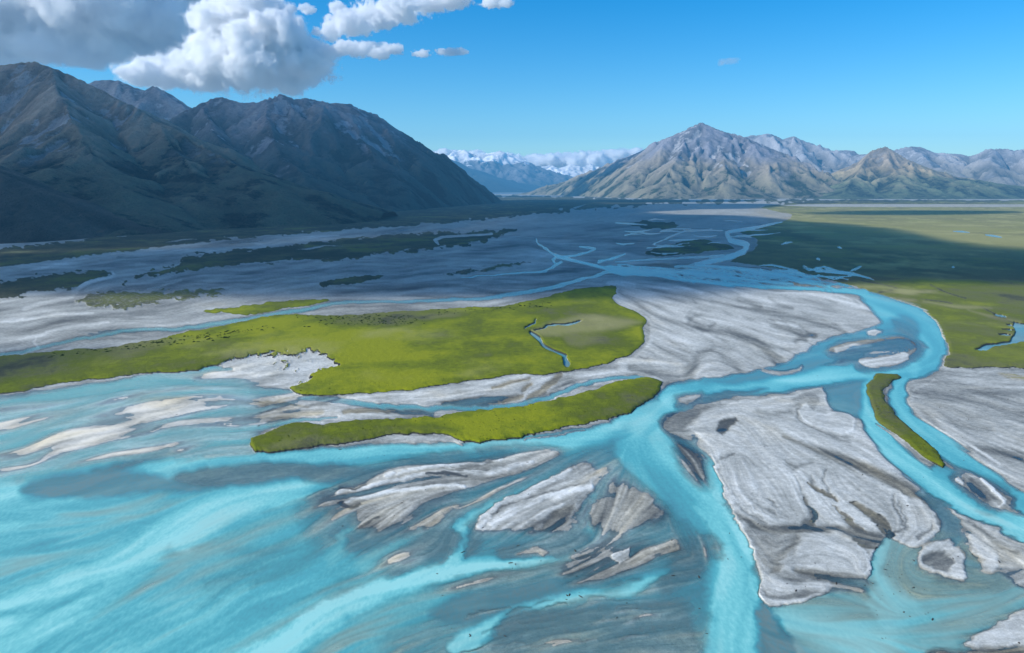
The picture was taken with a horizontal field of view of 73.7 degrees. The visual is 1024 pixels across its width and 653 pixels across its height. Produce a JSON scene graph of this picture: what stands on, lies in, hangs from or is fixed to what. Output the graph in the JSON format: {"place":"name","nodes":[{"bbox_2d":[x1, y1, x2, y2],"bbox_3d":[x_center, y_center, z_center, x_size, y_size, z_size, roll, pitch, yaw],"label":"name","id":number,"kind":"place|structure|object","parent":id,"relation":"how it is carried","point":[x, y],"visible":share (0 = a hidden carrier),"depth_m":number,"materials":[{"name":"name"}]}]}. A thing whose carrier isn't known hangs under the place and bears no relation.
{"place":"outdoors","nodes":[
{"label":"outdoors","id":0,"kind":"place"},
{"bbox_2d":[0,165,172,243],"bbox_3d":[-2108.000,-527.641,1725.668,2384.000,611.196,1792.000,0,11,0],"label":"mountain","id":1,"kind":"structure","parent":0,"point":[32,210],"depth_m":1773.36,"materials":[{"name":"grey stone"}]},
{"bbox_2d":[88,80,190,120],"bbox_3d":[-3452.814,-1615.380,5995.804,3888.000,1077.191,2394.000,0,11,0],"label":"mountain","id":2,"kind":"structure","parent":0,"point":[158,102],"depth_m":5914.87,"materials":[{"name":"grey stone"}]},
{"bbox_2d":[0,61,397,236],"bbox_3d":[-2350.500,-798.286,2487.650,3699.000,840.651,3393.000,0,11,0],"label":"mountain","id":3,"kind":"structure","parent":0,"point":[60,131],"depth_m":2503.27,"materials":[{"name":"grey stone"}]},
{"bbox_2d":[169,94,501,211],"bbox_3d":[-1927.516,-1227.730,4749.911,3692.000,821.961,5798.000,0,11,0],"label":"mountain","id":4,"kind":"structure","parent":0,"point":[351,152],"depth_m":4612.86,"materials":[{"name":"grey stone"}]},
{"bbox_2d":[452,160,540,192],"bbox_3d":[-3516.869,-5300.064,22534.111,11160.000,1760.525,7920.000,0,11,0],"label":"mountain","id":5,"kind":"structure","parent":0,"point":[491,183],"depth_m":22219.40,"materials":[{"name":"stone"}]},
{"bbox_2d":[447,150,572,186],"bbox_3d":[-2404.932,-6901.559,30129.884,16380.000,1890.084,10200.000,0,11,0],"label":"mountain","id":6,"kind":"structure","parent":0,"point":[504,165],"depth_m":29387.57,"materials":[{"name":"white snow"}]},
{"bbox_2d":[0,193,1023,652],"bbox_3d":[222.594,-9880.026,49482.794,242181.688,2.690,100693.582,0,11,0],"label":"river plain ground","id":7,"kind":"structure","parent":0,"point":[748,333],"depth_m":423.21,"materials":[{"name":"grey gravel"}]},
{"bbox_2d":[0,269,112,298],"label":"grass flat","id":8,"kind":"object","parent":7,"relation":"on","point":[68,281],"depth_m":875.15,"materials":[{"name":"green plant"}]},
{"bbox_2d":[75,287,226,310],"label":"grass flat","id":9,"kind":"object","parent":7,"relation":"on","point":[126,300],"depth_m":762.15,"materials":[{"name":"green plant"}]},
{"bbox_2d":[0,225,330,268],"bbox_3d":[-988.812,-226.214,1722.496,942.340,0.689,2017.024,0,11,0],"label":"grass flat","id":10,"kind":"object","parent":7,"relation":"on","point":[13,256],"depth_m":1511.77,"materials":[{"name":"green plant"}]},
{"bbox_2d":[203,299,330,315],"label":"grass flat","id":11,"kind":"object","parent":7,"relation":"on","point":[266,308],"depth_m":697.12,"materials":[{"name":"green plant"}]},
{"bbox_2d":[0,285,646,396],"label":"grass island","id":12,"kind":"structure","parent":7,"relation":"on","point":[463,345],"depth_m":516.90,"materials":[{"name":"green plant"}]},
{"bbox_2d":[48,302,551,357],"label":"scrub undergrowth","id":13,"kind":"object","parent":12,"relation":"on","point":[152,342],"visible":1,"depth_m":594.52,"materials":[{"name":"green plant"}]},
{"bbox_2d":[526,321,579,366],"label":"creek","id":14,"kind":"structure","parent":12,"relation":"in","point":[566,363],"depth_m":539.23,"materials":[{"name":"liquid"}]},
{"bbox_2d":[134,228,517,279],"bbox_3d":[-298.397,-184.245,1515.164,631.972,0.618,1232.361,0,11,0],"label":"grass flat","id":15,"kind":"object","parent":7,"relation":"on","point":[341,250],"depth_m":1340.81,"materials":[{"name":"green plant"}]},
{"bbox_2d":[319,275,383,287],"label":"grass flat","id":16,"kind":"object","parent":7,"relation":"on","point":[355,280],"depth_m":895.35,"materials":[{"name":"green plant"}]},
{"bbox_2d":[319,452,557,529],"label":"gravel bar","id":17,"kind":"object","parent":7,"relation":"on","point":[379,510],"visible":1,"depth_m":281.22,"materials":[{"name":"grey gravel"}]},
{"bbox_2d":[250,377,663,453],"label":"grass island","id":18,"kind":"structure","parent":7,"relation":"on","point":[641,391],"depth_m":352.11,"materials":[{"name":"green plant"}]},
{"bbox_2d":[265,375,939,460],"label":"scrub undergrowth","id":19,"kind":"object","parent":18,"relation":"on","point":[621,411],"visible":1,"depth_m":352.93,"materials":[{"name":"green plant"}]},
{"bbox_2d":[443,261,531,276],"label":"grass flat","id":20,"kind":"object","parent":7,"relation":"on","point":[484,269],"depth_m":1028.21,"materials":[{"name":"green plant"}]},
{"bbox_2d":[324,194,690,232],"bbox_3d":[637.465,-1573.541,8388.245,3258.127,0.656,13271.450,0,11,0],"label":"grass flat","id":21,"kind":"object","parent":7,"relation":"on","point":[512,206],"depth_m":3778.85,"materials":[{"name":"green plant"}]},
{"bbox_2d":[474,461,593,532],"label":"gravel bar","id":22,"kind":"object","parent":7,"relation":"on","point":[549,503],"visible":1,"depth_m":263.33,"materials":[{"name":"grey gravel"}]},
{"bbox_2d":[563,546,652,583],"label":"gravel bar","id":23,"kind":"object","parent":7,"relation":"on","point":[624,560],"visible":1,"depth_m":223.50,"materials":[{"name":"grey gravel"}]},
{"bbox_2d":[590,484,664,527],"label":"gravel bar","id":24,"kind":"object","parent":7,"relation":"on","point":[624,506],"visible":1,"depth_m":259.15,"materials":[{"name":"grey gravel"}]},
{"bbox_2d":[630,220,682,230],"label":"grass flat","id":25,"kind":"object","parent":7,"relation":"on","point":[648,225],"depth_m":2248.18,"materials":[{"name":"green plant"}]},
{"bbox_2d":[678,395,700,404],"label":"gravel bar","id":26,"kind":"object","parent":7,"relation":"on","point":[686,399],"visible":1,"depth_m":397.49,"materials":[{"name":"grey gravel"}]},
{"bbox_2d":[645,239,734,256],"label":"grass flat","id":27,"kind":"object","parent":7,"relation":"on","point":[699,246],"depth_m":1385.32,"materials":[{"name":"green plant"}]},
{"bbox_2d":[677,444,704,482],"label":"gravel bar","id":28,"kind":"object","parent":7,"relation":"on","point":[692,464],"visible":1,"depth_m":304.50,"materials":[{"name":"grey gravel"}]},
{"bbox_2d":[702,546,707,556],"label":"gravel bar","id":29,"kind":"object","parent":7,"relation":"on","point":[704,551],"visible":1,"depth_m":230.21,"materials":[{"name":"grey gravel"}]},
{"bbox_2d":[663,387,939,606],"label":"gravel bar","id":30,"kind":"object","parent":7,"relation":"on","point":[788,477],"visible":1,"depth_m":273.77,"materials":[{"name":"grey gravel"}]},
{"bbox_2d":[798,403,855,434],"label":"gravel bar","id":31,"kind":"object","parent":7,"relation":"on","point":[841,423],"visible":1,"depth_m":358.97,"materials":[{"name":"grey gravel"}]},
{"bbox_2d":[867,329,881,336],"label":"gravel bar","id":32,"kind":"object","parent":7,"relation":"on","point":[874,333],"visible":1,"depth_m":579.42,"materials":[{"name":"grey gravel"}]},
{"bbox_2d":[730,200,1023,368],"bbox_3d":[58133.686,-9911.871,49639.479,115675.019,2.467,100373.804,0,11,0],"label":"grass plain","id":33,"kind":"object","parent":7,"relation":"on","point":[912,253],"depth_m":1222.29,"materials":[{"name":"green plant"}]},
{"bbox_2d":[859,338,916,368],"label":"gravel bar","id":34,"kind":"object","parent":7,"relation":"on","point":[891,358],"visible":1,"depth_m":490.71,"materials":[{"name":"grey gravel"}]},
{"bbox_2d":[867,373,944,467],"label":"grass island","id":35,"kind":"structure","parent":7,"relation":"on","point":[879,382],"depth_m":357.93,"materials":[{"name":"green plant"}]},
{"bbox_2d":[918,539,967,580],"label":"gravel bar","id":36,"kind":"object","parent":7,"relation":"on","point":[937,557],"visible":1,"depth_m":225.09,"materials":[{"name":"grey gravel"}]},
{"bbox_2d":[909,368,1023,486],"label":"gravel bar","id":37,"kind":"object","parent":7,"relation":"on","point":[991,433],"visible":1,"depth_m":373.32,"materials":[{"name":"grey gravel"}]},
{"bbox_2d":[968,534,999,572],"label":"gravel bar","id":38,"kind":"object","parent":7,"relation":"on","point":[987,555],"visible":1,"depth_m":228.10,"materials":[{"name":"grey gravel"}]},
{"bbox_2d":[956,474,1012,508],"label":"gravel bar","id":39,"kind":"object","parent":7,"relation":"on","point":[995,496],"visible":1,"depth_m":275.55,"materials":[{"name":"grey gravel"}]},
{"bbox_2d":[947,508,1023,565],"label":"gravel bar","id":40,"kind":"object","parent":7,"relation":"on","point":[993,536],"visible":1,"depth_m":238.34,"materials":[{"name":"grey gravel"}]},
{"bbox_2d":[964,612,1023,650],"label":"gravel bar","id":41,"kind":"object","parent":7,"relation":"on","point":[1009,632],"visible":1,"depth_m":185.97,"materials":[{"name":"grey gravel"}]},
{"bbox_2d":[0,462,1023,652],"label":"river","id":42,"kind":"structure","parent":0,"point":[87,552],"depth_m":207.39,"materials":[{"name":"liquid"}]},
{"bbox_2d":[0,218,1023,591],"bbox_3d":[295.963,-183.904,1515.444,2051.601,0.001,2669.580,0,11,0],"label":"river","id":43,"kind":"structure","parent":0,"point":[638,442],"depth_m":327.76,"materials":[{"name":"liquid"}]},
{"bbox_2d":[0,0,1023,168],"label":"sky","id":44,"kind":"structure","parent":0,"point":[556,83],"materials":[{"name":"blue"}]},
{"bbox_2d":[542,165,598,176],"bbox_3d":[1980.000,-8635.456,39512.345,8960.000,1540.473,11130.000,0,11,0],"label":"mountain","id":45,"kind":"structure","parent":0,"point":[572,170],"depth_m":39982.64,"materials":[{"name":"white snow"}]},
{"bbox_2d":[515,123,841,198],"bbox_3d":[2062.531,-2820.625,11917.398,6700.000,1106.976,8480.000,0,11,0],"label":"mountain","id":46,"kind":"structure","parent":0,"point":[700,161],"depth_m":9199.14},
{"bbox_2d":[747,134,858,173],"bbox_3d":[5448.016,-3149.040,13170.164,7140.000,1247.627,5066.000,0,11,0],"label":"mountain","id":47,"kind":"structure","parent":0,"point":[818,156],"depth_m":13294.81,"materials":[{"name":"grey stone"}]},
{"bbox_2d":[784,232,1023,350],"bbox_3d":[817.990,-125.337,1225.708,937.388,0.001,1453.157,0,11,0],"label":"pond","id":48,"kind":"structure","parent":0,"point":[1019,336],"depth_m":605.66,"materials":[{"name":"liquid"}]},
{"bbox_2d":[808,147,1023,198],"bbox_3d":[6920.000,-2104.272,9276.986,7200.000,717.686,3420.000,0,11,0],"label":"mountain","id":49,"kind":"structure","parent":0,"point":[884,173],"depth_m":8605.90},
{"bbox_2d":[822,146,1023,185],"bbox_3d":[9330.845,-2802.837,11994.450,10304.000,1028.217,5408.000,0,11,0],"label":"mountain","id":50,"kind":"structure","parent":0,"point":[1003,166],"depth_m":11914.87,"materials":[{"name":"grey stone"}]}
]}

